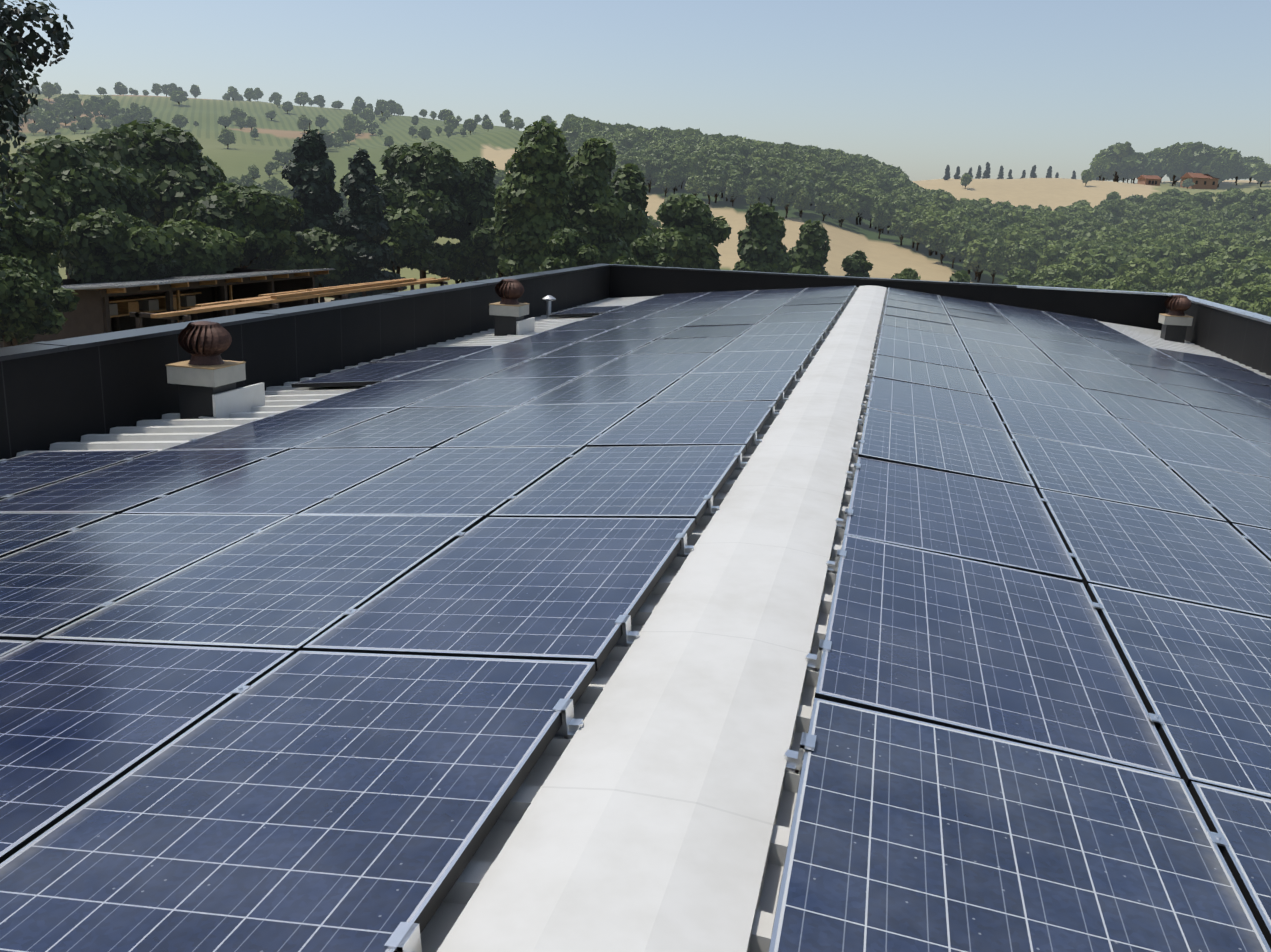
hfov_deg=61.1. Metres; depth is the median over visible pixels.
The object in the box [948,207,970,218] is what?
forest tree
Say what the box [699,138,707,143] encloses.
forest tree
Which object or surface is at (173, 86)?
forest tree
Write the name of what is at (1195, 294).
forest tree
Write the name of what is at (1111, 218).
forest tree
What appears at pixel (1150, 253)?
forest tree
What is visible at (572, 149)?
forest tree
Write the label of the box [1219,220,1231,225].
forest tree
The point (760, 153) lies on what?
forest tree
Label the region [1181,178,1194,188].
forest tree
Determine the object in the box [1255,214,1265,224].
forest tree
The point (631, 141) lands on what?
forest tree
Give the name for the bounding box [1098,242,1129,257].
forest tree
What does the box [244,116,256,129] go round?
forest tree
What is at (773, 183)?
forest tree
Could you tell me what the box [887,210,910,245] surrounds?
forest tree
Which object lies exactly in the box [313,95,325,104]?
forest tree
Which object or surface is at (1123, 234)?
forest tree
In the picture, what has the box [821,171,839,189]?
forest tree
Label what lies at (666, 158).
forest tree
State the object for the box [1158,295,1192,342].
turbine vent
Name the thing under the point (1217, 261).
forest tree
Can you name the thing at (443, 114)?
forest tree
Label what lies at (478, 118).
forest tree
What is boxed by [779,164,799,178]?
forest tree
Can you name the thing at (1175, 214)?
forest tree
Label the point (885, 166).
forest tree
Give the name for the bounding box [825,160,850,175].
forest tree
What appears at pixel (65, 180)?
broad tree
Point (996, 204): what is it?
forest tree
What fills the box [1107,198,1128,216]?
forest tree
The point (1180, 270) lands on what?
forest tree
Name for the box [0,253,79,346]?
hedge bush
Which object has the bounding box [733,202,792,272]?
poplar tree
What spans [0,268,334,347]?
open shed
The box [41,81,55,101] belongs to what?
forest tree
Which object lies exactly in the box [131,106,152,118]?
forest tree
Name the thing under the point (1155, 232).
forest tree
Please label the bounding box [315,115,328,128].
forest tree
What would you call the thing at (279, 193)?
forest tree
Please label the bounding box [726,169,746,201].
forest tree
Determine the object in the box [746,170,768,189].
forest tree
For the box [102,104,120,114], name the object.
forest tree
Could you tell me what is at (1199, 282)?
forest tree
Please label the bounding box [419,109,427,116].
forest tree
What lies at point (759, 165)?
forest tree
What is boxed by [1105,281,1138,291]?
forest tree
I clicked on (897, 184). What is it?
forest tree
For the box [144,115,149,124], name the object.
forest tree
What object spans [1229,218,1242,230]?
forest tree
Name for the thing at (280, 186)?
forest tree
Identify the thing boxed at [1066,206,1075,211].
forest tree
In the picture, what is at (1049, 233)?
forest tree
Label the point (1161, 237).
forest tree
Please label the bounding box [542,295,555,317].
pipe vent
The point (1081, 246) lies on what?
forest tree
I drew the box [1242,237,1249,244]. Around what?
forest tree
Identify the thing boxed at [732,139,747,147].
forest tree
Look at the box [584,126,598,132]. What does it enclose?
forest tree
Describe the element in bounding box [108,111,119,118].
forest tree
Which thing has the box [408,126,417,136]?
forest tree
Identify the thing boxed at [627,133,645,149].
forest tree
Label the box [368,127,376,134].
forest tree
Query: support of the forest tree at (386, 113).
on the terrain ground
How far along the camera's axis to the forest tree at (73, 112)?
448.11 m
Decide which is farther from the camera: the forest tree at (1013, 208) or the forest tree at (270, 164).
the forest tree at (270, 164)
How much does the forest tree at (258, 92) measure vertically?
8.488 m
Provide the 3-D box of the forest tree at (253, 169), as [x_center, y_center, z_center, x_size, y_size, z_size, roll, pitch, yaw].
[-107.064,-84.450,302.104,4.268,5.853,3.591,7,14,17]
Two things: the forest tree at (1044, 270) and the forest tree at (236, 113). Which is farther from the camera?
the forest tree at (236, 113)
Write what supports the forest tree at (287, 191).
on the terrain ground
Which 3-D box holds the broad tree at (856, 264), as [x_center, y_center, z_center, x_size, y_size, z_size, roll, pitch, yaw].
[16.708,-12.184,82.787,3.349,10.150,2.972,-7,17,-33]
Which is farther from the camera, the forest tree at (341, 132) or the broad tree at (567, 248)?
the forest tree at (341, 132)
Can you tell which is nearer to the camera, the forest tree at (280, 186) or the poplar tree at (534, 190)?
the poplar tree at (534, 190)
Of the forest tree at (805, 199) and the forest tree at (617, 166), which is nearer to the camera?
the forest tree at (805, 199)
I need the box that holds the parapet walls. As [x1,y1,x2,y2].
[0,264,1270,458]
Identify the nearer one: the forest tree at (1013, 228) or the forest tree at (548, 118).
the forest tree at (1013, 228)
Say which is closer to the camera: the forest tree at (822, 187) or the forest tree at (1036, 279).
the forest tree at (1036, 279)
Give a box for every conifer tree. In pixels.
[280,123,343,303]
[323,148,406,300]
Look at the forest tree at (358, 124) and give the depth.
458.22 m
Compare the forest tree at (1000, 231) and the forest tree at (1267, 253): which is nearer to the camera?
the forest tree at (1267, 253)
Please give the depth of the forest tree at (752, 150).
332.75 m
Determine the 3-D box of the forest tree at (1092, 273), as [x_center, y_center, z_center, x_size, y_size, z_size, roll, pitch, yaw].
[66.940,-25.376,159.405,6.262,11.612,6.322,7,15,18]
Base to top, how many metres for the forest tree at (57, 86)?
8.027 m
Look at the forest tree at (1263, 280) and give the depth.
155.22 m
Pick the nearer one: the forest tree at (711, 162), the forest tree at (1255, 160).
the forest tree at (711, 162)
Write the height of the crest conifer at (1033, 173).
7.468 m
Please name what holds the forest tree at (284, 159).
on the terrain ground
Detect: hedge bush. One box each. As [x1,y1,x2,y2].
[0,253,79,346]
[234,251,318,285]
[420,240,496,283]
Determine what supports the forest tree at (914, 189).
on the terrain ground
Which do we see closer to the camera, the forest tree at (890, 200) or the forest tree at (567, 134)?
the forest tree at (890, 200)
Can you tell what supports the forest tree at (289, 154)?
on the terrain ground
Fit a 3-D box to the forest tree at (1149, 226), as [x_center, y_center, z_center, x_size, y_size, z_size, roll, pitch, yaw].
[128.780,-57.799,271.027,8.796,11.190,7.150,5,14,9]
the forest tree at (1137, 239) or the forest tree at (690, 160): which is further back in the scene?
the forest tree at (690, 160)
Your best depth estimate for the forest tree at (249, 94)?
585.13 m
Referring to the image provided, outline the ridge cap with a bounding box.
[437,285,886,951]
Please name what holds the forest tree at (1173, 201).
on the terrain ground
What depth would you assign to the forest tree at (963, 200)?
303.74 m
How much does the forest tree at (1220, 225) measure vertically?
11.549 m
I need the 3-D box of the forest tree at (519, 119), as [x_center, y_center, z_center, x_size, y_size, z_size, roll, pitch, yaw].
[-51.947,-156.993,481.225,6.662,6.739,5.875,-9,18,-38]
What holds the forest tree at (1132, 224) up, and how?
on the terrain ground
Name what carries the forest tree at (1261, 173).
on the terrain ground
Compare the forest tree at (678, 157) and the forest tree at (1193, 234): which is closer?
the forest tree at (1193, 234)
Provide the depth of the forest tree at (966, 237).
230.87 m
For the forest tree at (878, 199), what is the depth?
275.92 m
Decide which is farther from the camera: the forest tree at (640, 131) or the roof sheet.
the forest tree at (640, 131)
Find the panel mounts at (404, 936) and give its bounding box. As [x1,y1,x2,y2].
[0,286,1260,951]
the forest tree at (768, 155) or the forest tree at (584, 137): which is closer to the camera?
the forest tree at (768, 155)
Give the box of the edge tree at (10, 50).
[0,0,73,240]
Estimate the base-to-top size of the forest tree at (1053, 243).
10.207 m
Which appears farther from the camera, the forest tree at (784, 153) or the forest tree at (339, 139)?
the forest tree at (339, 139)
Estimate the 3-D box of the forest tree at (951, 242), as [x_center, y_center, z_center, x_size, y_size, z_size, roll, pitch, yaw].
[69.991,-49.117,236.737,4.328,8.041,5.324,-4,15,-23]
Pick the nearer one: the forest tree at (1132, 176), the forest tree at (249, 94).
the forest tree at (1132, 176)
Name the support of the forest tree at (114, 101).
on the terrain ground
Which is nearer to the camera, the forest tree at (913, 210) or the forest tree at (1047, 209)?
the forest tree at (913, 210)
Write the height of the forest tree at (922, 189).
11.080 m
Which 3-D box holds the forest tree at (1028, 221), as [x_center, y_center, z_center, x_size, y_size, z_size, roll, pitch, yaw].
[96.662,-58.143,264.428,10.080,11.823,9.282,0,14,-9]
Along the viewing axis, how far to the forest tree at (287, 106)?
550.25 m
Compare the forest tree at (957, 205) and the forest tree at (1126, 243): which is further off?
the forest tree at (957, 205)
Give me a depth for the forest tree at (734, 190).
277.43 m
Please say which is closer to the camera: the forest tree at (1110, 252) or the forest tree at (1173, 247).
the forest tree at (1110, 252)
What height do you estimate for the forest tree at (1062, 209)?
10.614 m
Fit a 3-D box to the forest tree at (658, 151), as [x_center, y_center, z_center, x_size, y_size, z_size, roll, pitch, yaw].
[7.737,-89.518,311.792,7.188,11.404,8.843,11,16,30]
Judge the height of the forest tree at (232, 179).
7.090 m
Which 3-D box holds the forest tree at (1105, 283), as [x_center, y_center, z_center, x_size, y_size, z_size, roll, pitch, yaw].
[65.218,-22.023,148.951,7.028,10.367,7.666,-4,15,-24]
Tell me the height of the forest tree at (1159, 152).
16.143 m
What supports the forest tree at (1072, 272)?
on the terrain ground
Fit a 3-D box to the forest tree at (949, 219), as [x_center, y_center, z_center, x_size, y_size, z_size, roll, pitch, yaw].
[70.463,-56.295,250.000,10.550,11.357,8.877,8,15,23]
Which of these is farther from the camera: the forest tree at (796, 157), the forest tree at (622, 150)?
the forest tree at (622, 150)
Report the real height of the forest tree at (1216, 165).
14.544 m
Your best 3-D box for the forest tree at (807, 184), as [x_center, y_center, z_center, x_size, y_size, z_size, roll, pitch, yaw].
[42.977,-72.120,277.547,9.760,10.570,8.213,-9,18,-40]
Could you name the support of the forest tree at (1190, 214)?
on the terrain ground
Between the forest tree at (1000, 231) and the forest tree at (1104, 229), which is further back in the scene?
the forest tree at (1104, 229)
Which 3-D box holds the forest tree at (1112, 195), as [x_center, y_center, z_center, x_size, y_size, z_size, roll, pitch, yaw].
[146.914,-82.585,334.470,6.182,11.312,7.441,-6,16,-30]
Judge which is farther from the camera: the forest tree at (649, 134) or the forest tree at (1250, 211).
the forest tree at (649, 134)
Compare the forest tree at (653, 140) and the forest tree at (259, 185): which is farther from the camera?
the forest tree at (653, 140)
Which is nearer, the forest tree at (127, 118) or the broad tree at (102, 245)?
the broad tree at (102, 245)
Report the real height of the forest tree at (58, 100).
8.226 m
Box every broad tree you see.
[0,134,156,278]
[0,195,67,344]
[51,207,177,331]
[82,119,226,226]
[158,219,245,320]
[170,180,304,267]
[295,226,356,302]
[374,141,467,288]
[379,205,435,273]
[440,157,497,280]
[459,217,505,277]
[534,227,599,272]
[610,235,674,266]
[652,193,733,269]
[841,250,873,277]
[891,268,920,279]
[949,269,970,282]
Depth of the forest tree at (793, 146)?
345.63 m
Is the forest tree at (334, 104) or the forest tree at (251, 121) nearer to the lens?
the forest tree at (251, 121)
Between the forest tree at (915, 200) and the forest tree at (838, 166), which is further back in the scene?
the forest tree at (838, 166)
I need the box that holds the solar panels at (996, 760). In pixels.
[0,286,1270,951]
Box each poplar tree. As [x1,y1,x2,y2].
[493,118,573,276]
[562,137,633,263]
[609,163,660,260]
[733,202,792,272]
[786,219,830,274]
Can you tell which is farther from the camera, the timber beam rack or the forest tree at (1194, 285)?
the forest tree at (1194, 285)
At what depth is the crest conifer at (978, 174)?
439.56 m
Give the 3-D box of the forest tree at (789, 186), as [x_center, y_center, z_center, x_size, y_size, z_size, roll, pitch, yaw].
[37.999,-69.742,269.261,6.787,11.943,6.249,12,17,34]
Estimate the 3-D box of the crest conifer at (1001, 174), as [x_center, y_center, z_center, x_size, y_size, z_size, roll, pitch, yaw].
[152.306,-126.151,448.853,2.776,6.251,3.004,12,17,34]
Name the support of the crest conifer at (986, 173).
on the terrain ground
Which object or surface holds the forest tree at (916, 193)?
on the terrain ground
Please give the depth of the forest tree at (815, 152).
326.37 m
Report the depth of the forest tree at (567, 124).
372.88 m
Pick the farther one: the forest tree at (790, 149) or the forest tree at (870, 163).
the forest tree at (870, 163)
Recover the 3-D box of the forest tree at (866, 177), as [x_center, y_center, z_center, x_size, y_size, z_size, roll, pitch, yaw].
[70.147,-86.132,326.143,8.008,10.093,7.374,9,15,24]
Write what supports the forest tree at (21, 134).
on the terrain ground
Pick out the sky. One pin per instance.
(920, 87)
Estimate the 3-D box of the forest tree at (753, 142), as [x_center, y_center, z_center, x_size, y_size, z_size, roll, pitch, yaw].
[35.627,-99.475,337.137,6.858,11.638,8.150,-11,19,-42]
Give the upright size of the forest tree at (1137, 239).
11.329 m
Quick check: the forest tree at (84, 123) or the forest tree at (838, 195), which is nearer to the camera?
the forest tree at (838, 195)
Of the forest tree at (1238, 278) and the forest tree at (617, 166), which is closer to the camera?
the forest tree at (1238, 278)
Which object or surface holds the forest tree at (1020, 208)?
on the terrain ground
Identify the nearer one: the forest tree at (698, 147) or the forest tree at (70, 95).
the forest tree at (698, 147)
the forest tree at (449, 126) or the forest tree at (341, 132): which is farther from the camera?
the forest tree at (449, 126)
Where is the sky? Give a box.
[0,0,1270,182]
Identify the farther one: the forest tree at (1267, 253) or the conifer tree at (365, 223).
the forest tree at (1267, 253)
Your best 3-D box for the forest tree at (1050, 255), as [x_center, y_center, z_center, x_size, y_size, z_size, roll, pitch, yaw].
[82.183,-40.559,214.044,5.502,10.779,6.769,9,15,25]
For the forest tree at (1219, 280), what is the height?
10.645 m
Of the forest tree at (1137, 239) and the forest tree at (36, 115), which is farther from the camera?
the forest tree at (36, 115)
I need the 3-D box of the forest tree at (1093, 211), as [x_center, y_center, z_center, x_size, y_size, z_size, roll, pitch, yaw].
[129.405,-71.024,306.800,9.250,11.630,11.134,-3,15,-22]
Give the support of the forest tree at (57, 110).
on the terrain ground
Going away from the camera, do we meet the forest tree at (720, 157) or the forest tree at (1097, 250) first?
the forest tree at (1097, 250)
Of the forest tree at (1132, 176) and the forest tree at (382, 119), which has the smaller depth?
the forest tree at (1132, 176)
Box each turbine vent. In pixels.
[165,321,264,418]
[489,279,534,335]
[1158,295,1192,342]
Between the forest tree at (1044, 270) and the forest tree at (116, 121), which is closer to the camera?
the forest tree at (1044, 270)
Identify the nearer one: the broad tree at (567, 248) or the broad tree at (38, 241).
the broad tree at (38, 241)
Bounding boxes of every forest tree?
[17,132,26,141]
[22,84,40,93]
[23,103,44,122]
[27,123,37,133]
[31,110,42,123]
[36,114,53,134]
[37,98,53,111]
[38,110,59,133]
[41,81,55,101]
[53,93,65,104]
[53,107,61,117]
[54,82,61,91]
[58,109,71,125]
[62,93,81,103]
[63,98,85,117]
[66,100,83,113]
[67,105,81,116]
[69,123,77,133]
[76,116,92,132]
[83,99,95,112]
[84,109,90,115]
[90,96,106,105]
[93,102,100,111]
[97,116,107,129]
[99,87,106,94]
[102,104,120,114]
[103,95,111,103]
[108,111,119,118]
[109,99,119,107]
[111,116,122,126]
[113,81,127,94]
[122,112,133,123]
[130,102,138,109]
[130,110,144,118]
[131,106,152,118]
[134,116,142,123]
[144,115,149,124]
[151,83,161,95]
[161,84,168,95]
[167,83,177,92]
[170,90,188,104]
[171,114,188,129]
[189,84,200,94]
[190,88,198,97]
[217,115,231,128]
[217,128,235,148]
[225,176,241,184]
[227,86,238,100]
[230,107,246,121]
[232,94,243,100]
[237,119,244,128]
[242,174,254,186]
[243,88,255,99]
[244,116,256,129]
[248,164,260,179]
[250,128,258,137]
[252,182,261,187]
[253,88,263,100]
[262,180,273,191]
[264,161,274,169]
[265,110,277,119]
[265,167,272,177]
[269,176,278,190]
[271,92,281,100]
[272,149,283,161]
[272,182,288,193]
[273,161,279,170]
[273,191,291,198]
[274,100,279,106]
[279,155,288,163]
[281,101,293,113]
[281,188,293,199]
[284,149,294,161]
[294,92,311,105]
[297,115,311,133]
[300,97,307,104]
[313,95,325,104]
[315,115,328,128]
[320,131,334,147]
[331,101,337,107]
[333,128,347,141]
[335,137,342,147]
[336,190,347,207]
[337,101,343,107]
[343,113,362,127]
[343,121,353,130]
[346,130,355,142]
[352,105,361,114]
[353,96,366,109]
[354,121,362,130]
[354,127,361,134]
[358,108,373,119]
[364,119,372,128]
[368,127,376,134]
[372,122,378,127]
[375,99,388,115]
[378,116,385,121]
[383,110,390,118]
[383,135,393,148]
[387,100,396,109]
[389,105,395,113]
[396,105,400,113]
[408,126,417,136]
[411,115,418,124]
[416,126,431,141]
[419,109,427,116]
[435,126,441,135]
[437,109,453,120]
[444,115,459,128]
[445,123,453,130]
[460,128,466,135]
[463,118,477,133]
[474,114,481,122]
[482,118,493,129]
[493,168,506,186]
[495,179,504,188]
[499,110,511,126]
[506,120,514,127]
[513,117,524,129]
[515,121,520,129]
[540,115,557,125]
[562,120,582,133]
[563,114,575,122]
[563,122,584,142]
[565,125,583,143]
[566,117,585,122]
[566,137,574,153]
[569,145,580,158]
[570,138,583,148]
[575,132,594,139]
[577,135,588,141]
[581,121,602,130]
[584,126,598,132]
[588,130,600,138]
[597,133,612,138]
[600,126,618,134]
[602,123,610,129]
[602,139,618,147]
[608,137,625,148]
[610,133,627,146]
[611,123,629,132]
[611,159,622,177]
[615,147,626,154]
[616,154,624,159]
[618,156,641,170]
[623,123,636,130]
[626,134,639,148]
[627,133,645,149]
[633,128,647,137]
[639,156,660,192]
[642,145,659,157]
[643,129,664,140]
[645,135,661,144]
[646,222,653,234]
[647,215,660,227]
[650,146,668,158]
[655,168,675,195]
[656,126,669,130]
[656,140,663,145]
[658,151,676,170]
[660,139,674,148]
[662,128,677,138]
[667,157,688,190]
[668,144,688,150]
[669,146,690,155]
[669,165,686,193]
[673,129,684,136]
[673,155,683,186]
[684,136,696,145]
[684,152,698,179]
[684,152,708,174]
[684,173,700,197]
[686,128,702,137]
[686,144,694,152]
[691,135,703,143]
[691,144,701,154]
[693,129,703,135]
[695,146,716,156]
[695,173,722,203]
[698,167,704,175]
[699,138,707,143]
[700,158,717,174]
[702,161,728,202]
[707,133,724,142]
[708,153,730,161]
[712,137,730,144]
[714,145,728,153]
[722,160,736,197]
[724,177,743,205]
[726,135,737,140]
[726,142,736,150]
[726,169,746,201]
[730,156,750,178]
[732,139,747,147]
[733,144,750,158]
[743,157,768,179]
[743,184,758,206]
[745,139,759,148]
[745,149,766,160]
[745,160,768,186]
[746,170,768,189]
[748,144,754,155]
[749,177,771,202]
[754,140,768,148]
[762,152,780,159]
[762,178,778,205]
[766,143,775,148]
[766,158,789,197]
[769,144,791,153]
[773,148,793,159]
[775,172,801,217]
[777,144,794,154]
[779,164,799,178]
[786,154,804,163]
[789,144,800,149]
[792,162,806,169]
[792,167,807,180]
[793,189,810,216]
[794,176,820,213]
[795,145,812,150]
[795,150,803,157]
[802,152,820,163]
[804,162,817,167]
[804,164,824,205]
[807,147,820,156]
[814,180,831,195]
[814,193,835,220]
[818,157,828,169]
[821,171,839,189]
[824,148,836,156]
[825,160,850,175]
[829,190,836,215]
[830,202,847,225]
[831,193,849,211]
[832,174,854,194]
[832,195,857,226]
[837,153,850,165]
[838,158,852,172]
[844,172,856,184]
[846,182,873,224]
[847,157,857,169]
[853,173,861,181]
[858,156,871,161]
[859,175,873,181]
[859,210,871,227]
[862,181,882,190]
[863,178,879,182]
[863,190,885,228]
[864,160,879,169]
[865,166,875,173]
[867,193,891,230]
[871,199,893,238]
[875,197,892,207]
[876,179,892,193]
[879,164,895,168]
[887,171,898,178]
[887,198,895,233]
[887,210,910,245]
[889,166,909,179]
[891,179,903,192]
[891,199,909,216]
[895,193,907,200]
[898,177,912,187]
[900,211,925,250]
[902,207,925,245]
[903,192,925,200]
[905,196,913,206]
[906,195,927,210]
[909,186,920,193]
[911,224,937,244]
[912,211,947,255]
[914,205,928,211]
[918,186,927,192]
[922,201,950,212]
[925,191,935,196]
[926,204,936,210]
[926,224,957,263]
[930,189,944,195]
[930,193,956,208]
[934,208,954,254]
[945,224,994,273]
[945,234,959,267]
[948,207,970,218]
[953,215,970,261]
[954,203,970,210]
[954,213,964,222]
[959,198,969,203]
[960,173,971,188]
[962,251,977,279]
[963,236,992,281]
[964,201,982,209]
[966,204,977,208]
[966,235,994,280]
[968,208,991,222]
[969,199,985,211]
[978,197,993,204]
[978,238,1010,283]
[979,224,997,231]
[982,204,992,214]
[988,215,1009,229]
[989,207,1009,218]
[993,201,1003,206]
[997,211,1020,223]
[998,228,1011,235]
[998,269,1042,285]
[999,202,1011,209]
[1002,225,1021,237]
[1003,229,1032,249]
[1003,247,1039,276]
[1004,238,1042,272]
[1010,205,1023,214]
[1016,205,1025,210]
[1018,215,1046,229]
[1020,208,1045,216]
[1025,210,1038,215]
[1028,274,1044,285]
[1033,214,1049,226]
[1033,234,1044,239]
[1034,244,1063,273]
[1035,264,1062,283]
[1036,238,1046,247]
[1038,266,1060,281]
[1039,226,1057,241]
[1041,205,1056,212]
[1041,242,1062,257]
[1042,211,1060,227]
[1042,279,1081,288]
[1050,265,1082,282]
[1054,206,1068,213]
[1055,212,1069,224]
[1055,224,1065,239]
[1057,240,1077,258]
[1060,218,1077,232]
[1060,249,1096,269]
[1061,225,1088,239]
[1061,230,1083,239]
[1062,258,1083,271]
[1064,217,1097,236]
[1064,241,1090,260]
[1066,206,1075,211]
[1073,200,1089,209]
[1073,210,1095,222]
[1076,205,1102,220]
[1078,245,1106,259]
[1078,265,1101,287]
[1079,231,1097,240]
[1081,169,1094,185]
[1081,263,1117,278]
[1083,265,1108,279]
[1086,278,1112,289]
[1088,283,1105,289]
[1089,156,1110,180]
[1089,220,1103,230]
[1090,254,1126,273]
[1093,149,1105,180]
[1094,225,1111,234]
[1096,141,1141,181]
[1096,229,1117,242]
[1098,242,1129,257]
[1099,202,1119,215]
[1099,249,1126,259]
[1100,191,1120,204]
[1100,213,1119,224]
[1102,231,1127,243]
[1104,172,1112,180]
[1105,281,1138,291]
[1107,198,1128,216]
[1107,227,1122,231]
[1108,269,1153,287]
[1111,237,1138,251]
[1116,167,1133,181]
[1117,220,1136,231]
[1117,256,1170,281]
[1118,173,1126,182]
[1118,203,1137,223]
[1121,211,1132,221]
[1125,194,1147,205]
[1126,248,1159,262]
[1127,152,1150,182]
[1127,173,1136,182]
[1127,234,1146,245]
[1128,242,1150,255]
[1130,281,1152,291]
[1132,206,1153,220]
[1134,218,1149,231]
[1134,224,1166,235]
[1136,230,1154,238]
[1139,244,1178,268]
[1142,193,1161,202]
[1142,199,1155,206]
[1144,151,1161,174]
[1144,229,1163,238]
[1145,239,1180,252]
[1147,276,1168,291]
[1149,211,1173,229]
[1150,205,1159,216]
[1152,147,1166,182]
[1155,197,1168,206]
[1155,239,1180,253]
[1155,260,1174,275]
[1156,232,1176,240]
[1160,188,1186,197]
[1160,196,1189,210]
[1161,224,1181,233]
[1162,142,1192,185]
[1162,275,1193,296]
[1163,232,1185,238]
[1165,168,1186,185]
[1169,210,1187,218]
[1170,201,1188,211]
[1172,214,1188,224]
[1173,210,1198,220]
[1173,250,1181,267]
[1173,265,1190,275]
[1176,229,1202,239]
[1177,226,1196,232]
[1177,237,1195,250]
[1178,241,1217,265]
[1179,221,1196,228]
[1179,246,1191,253]
[1180,191,1191,197]
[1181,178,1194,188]
[1182,141,1221,172]
[1183,263,1213,288]
[1183,276,1197,293]
[1187,192,1210,211]
[1188,264,1210,289]
[1189,261,1205,266]
[1192,213,1206,226]
[1193,286,1211,296]
[1196,287,1229,303]
[1200,156,1230,177]
[1200,191,1215,209]
[1202,234,1214,241]
[1203,252,1223,263]
[1206,258,1233,272]
[1208,191,1238,210]
[1209,209,1219,216]
[1209,264,1224,285]
[1213,147,1243,186]
[1213,223,1224,229]
[1213,230,1229,239]
[1213,233,1244,245]
[1214,267,1257,287]
[1216,225,1243,236]
[1218,205,1230,216]
[1218,243,1260,262]
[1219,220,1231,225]
[1220,167,1227,182]
[1221,202,1254,215]
[1221,267,1253,293]
[1222,205,1251,220]
[1223,284,1270,304]
[1224,187,1248,196]
[1224,262,1238,269]
[1227,299,1252,310]
[1229,159,1254,184]
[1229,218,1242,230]
[1230,188,1242,196]
[1230,275,1270,296]
[1232,212,1254,223]
[1236,196,1254,208]
[1236,220,1257,232]
[1237,253,1270,267]
[1237,273,1270,294]
[1240,256,1270,271]
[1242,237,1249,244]
[1244,156,1264,182]
[1247,188,1264,217]
[1247,231,1270,249]
[1247,260,1270,275]
[1247,297,1270,316]
[1248,229,1264,240]
[1250,163,1270,186]
[1252,192,1270,216]
[1255,196,1270,215]
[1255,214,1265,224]
[1257,251,1270,257]
[1259,223,1270,233]
[1264,213,1270,223]
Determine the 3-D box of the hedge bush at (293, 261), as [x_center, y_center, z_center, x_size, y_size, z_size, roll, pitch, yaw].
[-16.290,-8.611,48.665,3.920,3.538,4.770,-11,19,-43]
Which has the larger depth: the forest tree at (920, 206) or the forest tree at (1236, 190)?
the forest tree at (1236, 190)
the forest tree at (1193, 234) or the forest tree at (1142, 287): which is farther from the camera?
the forest tree at (1193, 234)
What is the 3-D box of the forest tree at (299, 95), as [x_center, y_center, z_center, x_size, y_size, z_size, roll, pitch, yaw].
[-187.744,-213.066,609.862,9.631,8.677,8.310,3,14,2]
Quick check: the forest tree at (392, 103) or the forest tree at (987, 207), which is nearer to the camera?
the forest tree at (987, 207)
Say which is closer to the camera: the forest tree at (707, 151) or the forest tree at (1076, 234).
the forest tree at (1076, 234)
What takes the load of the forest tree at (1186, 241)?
on the terrain ground
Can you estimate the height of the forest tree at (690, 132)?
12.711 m
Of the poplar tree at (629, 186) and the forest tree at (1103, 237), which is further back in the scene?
the forest tree at (1103, 237)
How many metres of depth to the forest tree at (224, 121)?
446.71 m
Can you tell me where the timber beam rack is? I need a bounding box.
[129,278,449,328]
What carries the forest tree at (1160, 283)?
on the terrain ground
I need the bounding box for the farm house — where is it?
[1137,172,1219,188]
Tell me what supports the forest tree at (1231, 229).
on the terrain ground
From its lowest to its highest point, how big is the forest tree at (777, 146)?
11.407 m
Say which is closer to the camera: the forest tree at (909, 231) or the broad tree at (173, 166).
the broad tree at (173, 166)
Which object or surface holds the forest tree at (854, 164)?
on the terrain ground
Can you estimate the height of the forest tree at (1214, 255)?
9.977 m
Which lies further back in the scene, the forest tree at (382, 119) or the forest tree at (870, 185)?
the forest tree at (382, 119)
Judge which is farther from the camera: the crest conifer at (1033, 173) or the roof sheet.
the crest conifer at (1033, 173)
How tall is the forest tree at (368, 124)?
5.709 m
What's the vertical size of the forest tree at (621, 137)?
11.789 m
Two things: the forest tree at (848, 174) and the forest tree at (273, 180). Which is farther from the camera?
the forest tree at (848, 174)
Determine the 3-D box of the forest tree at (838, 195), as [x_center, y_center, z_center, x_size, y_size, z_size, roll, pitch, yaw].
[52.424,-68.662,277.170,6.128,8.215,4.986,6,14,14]
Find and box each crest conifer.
[943,165,950,179]
[954,166,960,178]
[968,167,972,177]
[975,165,981,178]
[982,162,990,178]
[997,165,1003,178]
[1007,169,1012,178]
[1020,170,1025,178]
[1030,165,1036,177]
[1046,166,1051,177]
[1071,170,1075,178]
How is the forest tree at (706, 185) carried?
on the terrain ground
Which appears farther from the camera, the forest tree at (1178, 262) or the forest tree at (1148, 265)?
the forest tree at (1178, 262)
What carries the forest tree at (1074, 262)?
on the terrain ground
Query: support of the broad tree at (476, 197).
on the terrain ground
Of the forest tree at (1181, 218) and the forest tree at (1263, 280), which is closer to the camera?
the forest tree at (1263, 280)
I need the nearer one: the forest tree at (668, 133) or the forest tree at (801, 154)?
the forest tree at (801, 154)
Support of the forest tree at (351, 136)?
on the terrain ground
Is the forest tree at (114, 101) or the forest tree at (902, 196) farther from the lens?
the forest tree at (114, 101)
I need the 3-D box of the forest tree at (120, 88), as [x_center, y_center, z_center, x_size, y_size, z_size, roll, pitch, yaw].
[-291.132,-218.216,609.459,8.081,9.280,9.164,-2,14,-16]
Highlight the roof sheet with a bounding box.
[16,287,1270,951]
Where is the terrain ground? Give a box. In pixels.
[0,94,1270,302]

